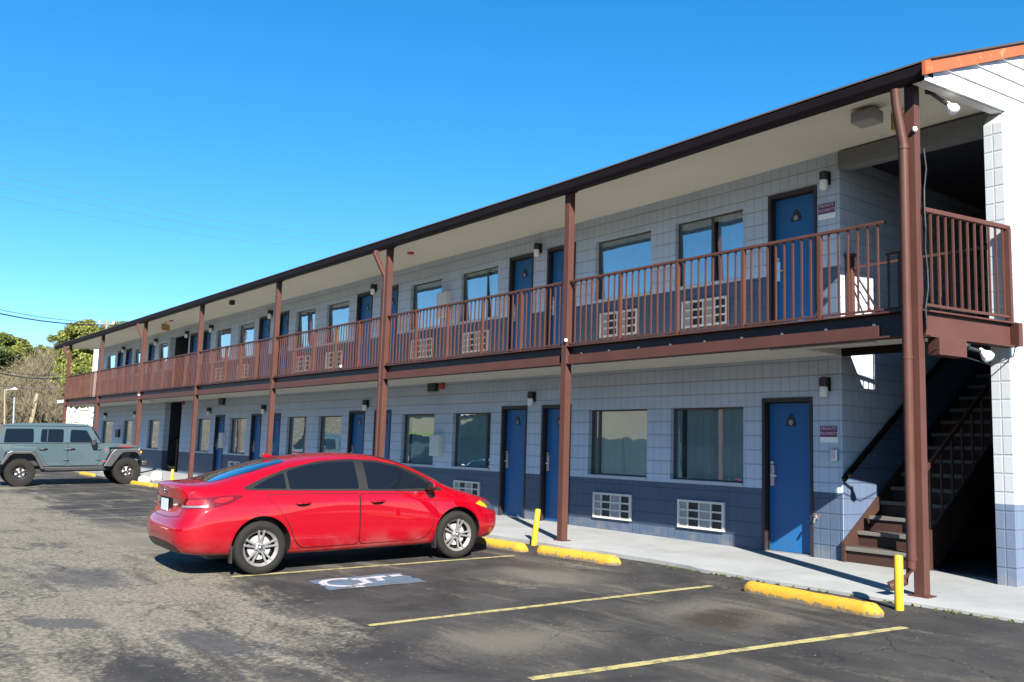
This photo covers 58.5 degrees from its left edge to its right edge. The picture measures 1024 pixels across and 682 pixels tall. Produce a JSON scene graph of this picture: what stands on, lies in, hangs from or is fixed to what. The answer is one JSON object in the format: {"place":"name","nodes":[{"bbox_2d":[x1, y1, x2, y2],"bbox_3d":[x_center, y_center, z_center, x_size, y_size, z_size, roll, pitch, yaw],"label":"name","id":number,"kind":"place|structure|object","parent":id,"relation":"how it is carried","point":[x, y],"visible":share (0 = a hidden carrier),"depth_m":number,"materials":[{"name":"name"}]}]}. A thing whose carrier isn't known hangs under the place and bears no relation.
{"place":"outdoors","nodes":[
{"label":"outdoors","id":0,"kind":"place"},
{"bbox_2d":[0,373,65,378],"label":"power line","id":1,"kind":"object","parent":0,"point":[31,378],"visible":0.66,"depth_m":49.22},
{"bbox_2d":[0,369,85,375],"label":"power line","id":2,"kind":"object","parent":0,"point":[42,375],"visible":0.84,"depth_m":50.92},
{"bbox_2d":[0,196,351,246],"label":"power line","id":3,"kind":"object","parent":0,"point":[183,232],"visible":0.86,"depth_m":109.88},
{"bbox_2d":[0,174,357,235],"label":"power line","id":4,"kind":"object","parent":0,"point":[164,210],"visible":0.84,"depth_m":103.26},
{"bbox_2d":[2,183,374,241],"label":"power line","id":5,"kind":"object","parent":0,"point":[183,222],"visible":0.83,"depth_m":108.07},
{"bbox_2d":[0,471,1023,681],"bbox_3d":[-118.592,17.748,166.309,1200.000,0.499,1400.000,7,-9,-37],"label":"parking lot","id":6,"kind":"structure","parent":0,"point":[84,605],"depth_m":7.91,"materials":[{"name":"asphalt"}]},
{"bbox_2d":[3,387,16,423],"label":"street lamp","id":7,"kind":"object","parent":6,"relation":"on","point":[4,421],"visible":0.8,"depth_m":48.00,"materials":[{"name":"metal"}]},
{"bbox_2d":[0,389,22,423],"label":"bare tree","id":8,"kind":"object","parent":6,"relation":"on","point":[8,401],"visible":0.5,"depth_m":56.17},
{"bbox_2d":[12,397,14,422],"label":"steel post","id":9,"kind":"object","parent":6,"relation":"on","point":[13,417],"visible":0.34,"depth_m":50.80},
{"bbox_2d":[0,399,35,424],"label":"bare tree","id":10,"kind":"object","parent":6,"relation":"on","point":[21,419],"visible":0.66,"depth_m":54.16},
{"bbox_2d":[0,371,43,423],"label":"bare tree","id":11,"kind":"object","parent":6,"relation":"on","point":[11,381],"visible":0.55,"depth_m":57.76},
{"bbox_2d":[0,375,45,423],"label":"bare tree","id":12,"kind":"object","parent":6,"relation":"on","point":[23,395],"visible":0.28,"depth_m":58.70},
{"bbox_2d":[0,382,46,423],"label":"bare tree","id":13,"kind":"object","parent":6,"relation":"on","point":[10,413],"visible":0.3,"depth_m":58.22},
{"bbox_2d":[0,378,53,422],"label":"bare tree","id":14,"kind":"object","parent":6,"relation":"on","point":[1,397],"visible":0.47,"depth_m":55.52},
{"bbox_2d":[1,395,53,423],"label":"bare tree","id":15,"kind":"object","parent":6,"relation":"on","point":[37,416],"visible":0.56,"depth_m":55.36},
{"bbox_2d":[0,354,61,424],"bbox_3d":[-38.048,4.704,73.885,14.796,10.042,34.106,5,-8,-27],"label":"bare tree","id":16,"kind":"object","parent":6,"relation":"on","point":[33,372],"visible":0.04,"depth_m":62.10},
{"bbox_2d":[0,377,61,420],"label":"bare tree","id":17,"kind":"object","parent":6,"relation":"on","point":[28,389],"visible":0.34,"depth_m":59.00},
{"bbox_2d":[29,393,38,422],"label":"utility pole","id":18,"kind":"object","parent":6,"relation":"on","point":[32,416],"visible":0.34,"depth_m":54.76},
{"bbox_2d":[12,389,62,422],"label":"bare tree","id":19,"kind":"object","parent":6,"relation":"on","point":[50,419],"visible":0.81,"depth_m":54.98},
{"bbox_2d":[19,388,63,422],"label":"bare tree","id":20,"kind":"object","parent":6,"relation":"on","point":[47,402],"visible":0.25,"depth_m":58.29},
{"bbox_2d":[21,383,73,422],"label":"bare tree","id":21,"kind":"object","parent":6,"relation":"on","point":[53,407],"visible":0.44,"depth_m":56.49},
{"bbox_2d":[31,376,71,422],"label":"bare tree","id":22,"kind":"object","parent":6,"relation":"on","point":[52,392],"visible":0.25,"depth_m":59.38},
{"bbox_2d":[49,392,87,422],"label":"bare tree","id":23,"kind":"object","parent":6,"relation":"on","point":[61,408],"visible":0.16,"depth_m":57.10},
{"bbox_2d":[46,352,92,420],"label":"pine tree","id":24,"kind":"object","parent":6,"relation":"on","point":[78,361],"visible":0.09,"depth_m":59.51,"materials":[{"name":"green plant"}]},
{"bbox_2d":[0,423,147,486],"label":"offroad car","id":25,"kind":"object","parent":6,"relation":"on","point":[28,451],"visible":0.79,"depth_m":26.81,"materials":[{"name":"grey paint"}]},
{"bbox_2d":[70,355,92,408],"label":"pine tree","id":26,"kind":"object","parent":6,"relation":"on","point":[87,365],"visible":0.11,"depth_m":57.73,"materials":[{"name":"green plant"}]},
{"bbox_2d":[66,349,98,425],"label":"stone wall","id":27,"kind":"structure","parent":6,"relation":"on","point":[79,415],"depth_m":47.11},
{"bbox_2d":[23,507,147,511],"bbox_3d":[-7.997,3.488,19.095,3.982,0.127,0.096,6,-8,-30],"label":"parking line","id":28,"kind":"object","parent":6,"relation":"on","point":[85,509],"visible":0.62,"depth_m":18.68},
{"bbox_2d":[79,471,96,476],"bbox_3d":[-15.025,4.717,32.380,0.176,0.128,2.000,7,-9,-37],"label":"wheel stop","id":29,"kind":"object","parent":6,"relation":"on","point":[87,474],"visible":0.97,"depth_m":32.06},
{"bbox_2d":[44,516,147,520],"bbox_3d":[-6.678,3.327,17.403,3.982,0.127,0.098,6,-8,-30],"label":"parking line","id":30,"kind":"object","parent":6,"relation":"on","point":[96,518],"visible":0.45,"depth_m":16.80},
{"bbox_2d":[130,480,153,486],"bbox_3d":[-10.836,4.186,26.795,0.175,0.128,1.802,7,-9,-40],"label":"wheel stop","id":31,"kind":"object","parent":6,"relation":"on","point":[140,483],"visible":0.96,"depth_m":26.61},
{"bbox_2d":[138,475,150,482],"bbox_3d":[-11.156,4.216,27.752,0.380,0.279,0.295,7,-9,-37],"label":"rock","id":32,"kind":"object","parent":6,"relation":"on","point":[142,478],"visible":0.73,"depth_m":27.64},
{"bbox_2d":[147,452,495,574],"bbox_3d":[-2.308,2.119,11.803,4.358,1.354,2.119,4,-7,-34],"label":"red sedan","id":33,"kind":"object","parent":6,"relation":"on","point":[244,516],"visible":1,"depth_m":10.88,"materials":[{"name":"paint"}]},
{"bbox_2d":[309,573,426,589],"bbox_3d":[-1.580,2.620,9.986,1.132,0.038,0.765,6,-8,-32],"label":"accessible bay field marking","id":34,"kind":"object","parent":6,"relation":"on","point":[403,579],"visible":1,"depth_m":9.95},
{"bbox_2d":[319,574,402,586],"bbox_3d":[-1.690,2.620,10.054,1.007,0.033,0.640,18,-17,-66],"label":"accessible bay figure marking","id":35,"kind":"object","parent":34,"relation":"on","point":[363,580],"visible":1,"depth_m":9.97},
{"bbox_2d":[231,555,513,576],"bbox_3d":[-1.557,2.736,11.159,3.678,0.117,0.097,6,-8,-30],"label":"parking line","id":36,"kind":"object","parent":6,"relation":"on","point":[369,566],"visible":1,"depth_m":11.04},
{"bbox_2d":[474,537,527,551],"bbox_3d":[-0.323,2.888,13.117,0.175,0.127,1.601,7,-9,-39],"label":"wheel stop","id":37,"kind":"object","parent":6,"relation":"on","point":[503,544],"visible":0.62,"depth_m":12.79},
{"bbox_2d":[531,509,540,545],"bbox_3d":[0.342,2.727,13.275,0.081,0.577,0.135,44,-43,-80],"label":"bollard","id":38,"kind":"object","parent":6,"relation":"on","point":[535,528],"visible":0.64,"depth_m":13.24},
{"bbox_2d":[367,585,712,625],"bbox_3d":[0.466,2.509,8.751,3.959,0.126,0.098,6,-8,-32],"label":"parking line","id":39,"kind":"object","parent":6,"relation":"on","point":[460,614],"visible":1,"depth_m":8.57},
{"bbox_2d":[536,545,620,565],"bbox_3d":[0.840,2.767,11.835,0.176,0.128,1.462,8,-9,-40],"label":"wheel stop","id":40,"kind":"object","parent":6,"relation":"on","point":[593,557],"visible":1,"depth_m":11.71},
{"bbox_2d":[528,626,906,679],"bbox_3d":[1.728,2.332,6.905,3.635,0.115,0.102,5,-8,-27],"label":"parking line","id":41,"kind":"object","parent":6,"relation":"on","point":[605,668],"visible":1,"depth_m":6.72,"materials":[{"name":"paint"}]},
{"bbox_2d":[743,580,883,617],"bbox_3d":[2.867,2.482,8.853,0.175,0.128,1.607,6,-8,-32],"label":"wheel stop","id":42,"kind":"object","parent":6,"relation":"on","point":[851,606],"visible":1,"depth_m":8.69,"materials":[{"name":"concrete"}]},
{"bbox_2d":[665,565,1023,623],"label":"kerb weeds","id":43,"kind":"object","parent":6,"relation":"on","point":[852,595],"visible":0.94,"depth_m":9.21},
{"bbox_2d":[894,555,903,610],"bbox_3d":[3.620,2.283,8.556,0.082,0.556,0.082,7,-9,-37],"label":"bollard","id":44,"kind":"object","parent":6,"relation":"on","point":[898,586],"visible":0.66,"depth_m":8.53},
{"bbox_2d":[0,0,1023,346],"label":"sky","id":45,"kind":"structure","parent":0,"point":[371,120],"materials":[{"name":"blue"}]},
{"bbox_2d":[73,468,1023,622],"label":"sidewalk","id":46,"kind":"structure","parent":0,"point":[978,596],"depth_m":10.92,"materials":[{"name":"concrete"}]},
{"bbox_2d":[151,471,162,481],"bbox_3d":[-10.709,4.103,27.579,0.376,0.360,0.364,7,-9,-37],"label":"rock","id":47,"kind":"object","parent":46,"relation":"on","point":[156,475],"visible":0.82,"depth_m":27.45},
{"bbox_2d":[54,40,1023,598],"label":"motel building","id":48,"kind":"structure","parent":46,"relation":"on","point":[702,336],"depth_m":13.51,"materials":[{"name":"blue paint"}]},
{"bbox_2d":[102,421,112,442],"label":"window","id":49,"kind":"structure","parent":48,"relation":"in","point":[108,425],"depth_m":39.95,"materials":[{"name":"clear glass"}]},
{"bbox_2d":[105,355,114,379],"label":"window","id":50,"kind":"structure","parent":48,"relation":"in","point":[111,364],"depth_m":40.52,"materials":[{"name":"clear glass"}]},
{"bbox_2d":[116,351,122,393],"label":"door","id":51,"kind":"structure","parent":48,"relation":"in","point":[120,355],"depth_m":39.34,"materials":[{"name":"blue paint"}]},
{"bbox_2d":[124,348,131,392],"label":"door","id":52,"kind":"structure","parent":48,"relation":"in","point":[128,359],"depth_m":38.32,"materials":[{"name":"blue paint"}]},
{"bbox_2d":[124,420,132,443],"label":"window","id":53,"kind":"structure","parent":48,"relation":"in","point":[128,424],"depth_m":37.47,"materials":[{"name":"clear glass"}]},
{"bbox_2d":[135,349,140,369],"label":"window","id":54,"kind":"structure","parent":48,"relation":"in","point":[138,352],"depth_m":37.35,"materials":[{"name":"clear glass"}]},
{"bbox_2d":[145,343,154,390],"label":"door","id":55,"kind":"structure","parent":48,"relation":"in","point":[151,351],"depth_m":35.85,"materials":[{"name":"blue paint"}]},
{"bbox_2d":[145,420,159,449],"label":"window","id":56,"kind":"structure","parent":48,"relation":"in","point":[154,424],"depth_m":34.72,"materials":[{"name":"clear glass"}]},
{"bbox_2d":[156,343,167,371],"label":"window","id":57,"kind":"structure","parent":48,"relation":"in","point":[164,347],"depth_m":34.70,"materials":[{"name":"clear glass"}]},
{"bbox_2d":[161,322,169,330],"bbox_3d":[-11.834,-0.509,31.235,0.066,0.290,0.400,0,-7,14],"label":"exit sign","id":58,"kind":"object","parent":48,"relation":"hanging from","point":[166,326],"visible":1,"depth_m":31.20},
{"bbox_2d":[187,333,197,385],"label":"door","id":59,"kind":"structure","parent":48,"relation":"in","point":[194,337],"depth_m":31.99,"materials":[{"name":"blue paint"}]},
{"bbox_2d":[195,419,209,452],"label":"window","id":60,"kind":"structure","parent":48,"relation":"in","point":[204,424],"depth_m":30.43,"materials":[{"name":"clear glass"}]},
{"bbox_2d":[201,330,210,384],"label":"door","id":61,"kind":"structure","parent":48,"relation":"in","point":[207,335],"depth_m":30.95,"materials":[{"name":"blue paint"}]},
{"bbox_2d":[212,415,224,470],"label":"door","id":62,"kind":"structure","parent":48,"relation":"in","point":[219,419],"depth_m":29.27,"materials":[{"name":"blue paint"}]},
{"bbox_2d":[214,328,230,362],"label":"window","id":63,"kind":"structure","parent":48,"relation":"in","point":[224,336],"depth_m":29.81,"materials":[{"name":"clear glass"}]},
{"bbox_2d":[227,418,246,454],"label":"window","id":64,"kind":"structure","parent":48,"relation":"in","point":[238,433],"depth_m":28.03,"materials":[{"name":"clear glass"}]},
{"bbox_2d":[236,322,254,358],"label":"window","id":65,"kind":"structure","parent":48,"relation":"in","point":[247,331],"depth_m":28.23,"materials":[{"name":"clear glass"}]},
{"bbox_2d":[248,414,261,460],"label":"door","id":66,"kind":"structure","parent":48,"relation":"in","point":[256,419],"depth_m":26.94,"materials":[{"name":"blue paint"}]},
{"bbox_2d":[257,316,270,378],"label":"door","id":67,"kind":"structure","parent":48,"relation":"in","point":[264,323],"depth_m":27.14,"materials":[{"name":"blue paint"}]},
{"bbox_2d":[272,413,280,455],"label":"door","id":68,"kind":"structure","parent":48,"relation":"in","point":[277,416],"depth_m":25.78,"materials":[{"name":"blue paint"}]},
{"bbox_2d":[277,311,289,376],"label":"door","id":69,"kind":"structure","parent":48,"relation":"in","point":[284,316],"depth_m":26.04,"materials":[{"name":"blue paint"}]},
{"bbox_2d":[288,417,306,453],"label":"window","id":70,"kind":"structure","parent":48,"relation":"in","point":[299,428],"depth_m":24.84,"materials":[{"name":"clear glass"}]},
{"bbox_2d":[297,308,315,349],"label":"window","id":71,"kind":"structure","parent":48,"relation":"in","point":[308,316],"depth_m":25.06,"materials":[{"name":"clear glass"}]},
{"bbox_2d":[319,416,341,451],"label":"window","id":72,"kind":"structure","parent":48,"relation":"in","point":[333,423],"depth_m":23.27,"materials":[{"name":"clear glass"}]},
{"bbox_2d":[324,300,349,344],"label":"window","id":73,"kind":"structure","parent":48,"relation":"in","point":[340,315],"depth_m":23.55,"materials":[{"name":"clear glass"}]},
{"bbox_2d":[347,411,364,453],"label":"door","id":74,"kind":"structure","parent":48,"relation":"in","point":[356,423],"depth_m":22.10,"materials":[{"name":"blue paint"}]},
{"bbox_2d":[353,291,372,367],"bbox_3d":[-3.532,-0.110,22.185,0.202,2.135,0.786,7,-9,-37],"label":"door","id":75,"kind":"structure","parent":48,"relation":"in","point":[364,308],"depth_m":22.31,"materials":[{"name":"blue paint"}]},
{"bbox_2d":[372,410,391,458],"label":"door","id":76,"kind":"structure","parent":48,"relation":"in","point":[388,412],"depth_m":20.95,"materials":[{"name":"blue paint"}]},
{"bbox_2d":[378,285,398,365],"bbox_3d":[-2.802,-0.199,21.249,0.202,2.135,0.766,7,-9,-37],"label":"door","id":77,"kind":"structure","parent":48,"relation":"in","point":[394,306],"depth_m":21.20,"materials":[{"name":"blue paint"}]},
{"bbox_2d":[402,414,434,466],"bbox_3d":[-1.992,2.117,19.805,0.214,1.167,1.308,7,-9,-37],"label":"window","id":78,"kind":"structure","parent":48,"relation":"in","point":[423,424],"depth_m":19.94,"materials":[{"name":"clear glass"}]},
{"bbox_2d":[408,279,441,331],"bbox_3d":[-1.837,-0.794,20.068,0.215,1.117,1.258,7,-9,-37],"label":"window","id":79,"kind":"structure","parent":48,"relation":"in","point":[427,292],"depth_m":20.27,"materials":[{"name":"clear glass"}]},
{"bbox_2d":[450,413,490,469],"bbox_3d":[-0.760,1.967,18.224,0.214,1.167,1.308,7,-9,-37],"label":"window","id":80,"kind":"structure","parent":48,"relation":"in","point":[475,428],"depth_m":18.35,"materials":[{"name":"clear glass"}]},
{"bbox_2d":[460,266,497,323],"bbox_3d":[-0.617,-0.943,18.503,0.215,1.117,1.278,7,-9,-37],"label":"window","id":81,"kind":"structure","parent":48,"relation":"in","point":[481,283],"depth_m":18.64,"materials":[{"name":"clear glass"}]},
{"bbox_2d":[498,406,527,517],"bbox_3d":[0.086,2.254,17.095,0.202,2.068,0.776,7,-9,-37],"label":"door","id":82,"kind":"structure","parent":48,"relation":"in","point":[512,472],"depth_m":17.17,"materials":[{"name":"blue paint"}]},
{"bbox_2d":[507,252,533,351],"bbox_3d":[0.223,-0.567,17.368,0.202,2.135,0.736,7,-9,-37],"label":"door","id":83,"kind":"structure","parent":48,"relation":"in","point":[521,268],"depth_m":17.49,"materials":[{"name":"blue paint"}]},
{"bbox_2d":[539,404,571,523],"bbox_3d":[0.828,2.166,16.143,0.202,2.073,0.796,7,-9,-37],"label":"door","id":84,"kind":"structure","parent":48,"relation":"in","point":[550,414],"depth_m":16.30,"materials":[{"name":"blue paint"}]},
{"bbox_2d":[545,242,575,347],"bbox_3d":[0.935,-0.654,16.456,0.202,2.135,0.776,7,-9,-37],"label":"door","id":85,"kind":"structure","parent":48,"relation":"in","point":[555,255],"depth_m":16.63,"materials":[{"name":"blue paint"}]},
{"bbox_2d":[586,409,646,479],"bbox_3d":[1.769,1.659,14.980,0.215,1.167,1.358,7,-9,-37],"label":"window","id":86,"kind":"structure","parent":48,"relation":"in","point":[622,434],"depth_m":15.05,"materials":[{"name":"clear glass"}]},
{"bbox_2d":[594,231,650,302],"bbox_3d":[1.897,-1.249,15.279,0.214,1.117,1.298,7,-9,-37],"label":"window","id":87,"kind":"structure","parent":48,"relation":"in","point":[632,251],"depth_m":15.37,"materials":[{"name":"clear glass"}]},
{"bbox_2d":[669,407,742,485],"bbox_3d":[2.910,1.520,13.517,0.214,1.167,1.378,7,-9,-37],"label":"window","id":88,"kind":"structure","parent":48,"relation":"in","point":[714,435],"depth_m":13.56,"materials":[{"name":"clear glass"}]},
{"bbox_2d":[674,210,742,289],"bbox_3d":[3.016,-1.385,13.843,0.214,1.117,1.308,7,-9,-37],"label":"window","id":89,"kind":"structure","parent":48,"relation":"in","point":[699,236],"depth_m":13.89,"materials":[{"name":"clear glass"}]},
{"bbox_2d":[762,397,813,556],"bbox_3d":[3.774,1.818,12.363,0.202,2.095,0.806,7,-9,-37],"label":"door","id":90,"kind":"structure","parent":48,"relation":"in","point":[787,423],"depth_m":12.39,"materials":[{"name":"blue paint"}]},
{"bbox_2d":[768,185,816,323],"bbox_3d":[3.924,-1.018,12.622,0.202,2.135,0.786,7,-9,-37],"label":"door","id":91,"kind":"structure","parent":48,"relation":"in","point":[793,213],"depth_m":12.68,"materials":[{"name":"blue paint"}]},
{"bbox_2d":[818,201,835,219],"bbox_3d":[4.205,-1.740,12.208,0.018,0.215,0.264,7,-9,-37],"label":"notice sign","id":92,"kind":"object","parent":48,"relation":"attached to","point":[826,210],"visible":1,"depth_m":12.20,"materials":[{"name":"white paint"}]},
{"bbox_2d":[820,426,837,442],"bbox_3d":[4.113,1.208,11.856,0.018,0.215,0.264,7,-9,-37],"label":"notice sign","id":93,"kind":"object","parent":48,"relation":"attached to","point":[828,433],"visible":1,"depth_m":11.85,"materials":[{"name":"white paint"}]},
{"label":"hillside","id":94,"kind":"structure","parent":0,"visible":0},
{"bbox_2d":[0,342,14,373],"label":"pine tree","id":95,"kind":"object","parent":94,"relation":"on","point":[5,353],"visible":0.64,"depth_m":69.83,"materials":[{"name":"green plant"}]},
{"bbox_2d":[0,331,26,370],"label":"pine tree","id":96,"kind":"object","parent":94,"relation":"on","point":[7,339],"visible":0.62,"depth_m":73.23,"materials":[{"name":"green plant"}]},
{"bbox_2d":[7,337,41,369],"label":"pine tree","id":97,"kind":"object","parent":94,"relation":"on","point":[22,343],"visible":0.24,"depth_m":78.93,"materials":[{"name":"green plant"}]},
{"bbox_2d":[11,351,42,371],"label":"bare tree","id":98,"kind":"object","parent":94,"relation":"on","point":[25,360],"visible":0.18,"depth_m":73.53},
{"bbox_2d":[7,351,48,400],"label":"bare tree","id":99,"kind":"object","parent":94,"relation":"on","point":[26,368],"visible":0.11,"depth_m":62.35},
{"bbox_2d":[3,367,60,422],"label":"bare tree","id":100,"kind":"object","parent":94,"relation":"on","point":[20,378],"visible":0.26,"depth_m":60.12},
{"bbox_2d":[1,355,63,419],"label":"bare tree","id":101,"kind":"object","parent":94,"relation":"on","point":[36,383],"visible":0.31,"depth_m":61.44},
{"bbox_2d":[10,348,57,387],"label":"bare tree","id":102,"kind":"object","parent":94,"relation":"on","point":[39,363],"visible":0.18,"depth_m":70.14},
{"bbox_2d":[11,352,58,374],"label":"bare tree","id":103,"kind":"object","parent":94,"relation":"on","point":[38,362],"visible":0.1,"depth_m":72.07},
{"bbox_2d":[15,356,55,422],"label":"bare tree","id":104,"kind":"object","parent":94,"relation":"on","point":[41,376],"visible":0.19,"depth_m":64.09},
{"bbox_2d":[18,342,60,372],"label":"bare tree","id":105,"kind":"object","parent":94,"relation":"on","point":[43,357],"visible":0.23,"depth_m":75.43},
{"bbox_2d":[19,346,61,390],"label":"bare tree","id":106,"kind":"object","parent":94,"relation":"on","point":[45,361],"visible":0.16,"depth_m":74.22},
{"bbox_2d":[19,342,63,371],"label":"bare tree","id":107,"kind":"object","parent":94,"relation":"on","point":[41,358],"visible":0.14,"depth_m":69.92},
{"bbox_2d":[37,329,72,365],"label":"pine tree","id":108,"kind":"object","parent":94,"relation":"on","point":[54,338],"visible":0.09,"depth_m":82.25,"materials":[{"name":"green plant"}]},
{"bbox_2d":[48,349,82,420],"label":"pine tree","id":109,"kind":"object","parent":94,"relation":"on","point":[62,362],"visible":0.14,"depth_m":62.60,"materials":[{"name":"green plant"}]},
{"bbox_2d":[45,321,89,366],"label":"pine tree","id":110,"kind":"object","parent":94,"relation":"on","point":[76,331],"visible":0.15,"depth_m":77.43,"materials":[{"name":"green plant"}]},
{"bbox_2d":[71,318,98,337],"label":"pine tree","id":111,"kind":"object","parent":94,"relation":"on","point":[90,321],"visible":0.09,"depth_m":81.93,"materials":[{"name":"green plant"}]},
{"bbox_2d":[78,326,104,354],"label":"pine tree","id":112,"kind":"object","parent":94,"relation":"on","point":[92,330],"visible":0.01,"depth_m":76.61,"materials":[{"name":"green plant"}]},
{"bbox_2d":[98,320,114,328],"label":"utility pole","id":113,"kind":"object","parent":94,"relation":"on","point":[106,323],"visible":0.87,"depth_m":68.02,"materials":[{"name":"white paint"}]},
{"bbox_2d":[0,313,118,324],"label":"power line","id":114,"kind":"object","parent":113,"relation":"on","point":[51,321],"visible":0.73,"depth_m":67.35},
{"bbox_2d":[0,309,127,321],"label":"power line","id":115,"kind":"object","parent":113,"relation":"attached to","point":[50,318],"visible":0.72,"depth_m":66.55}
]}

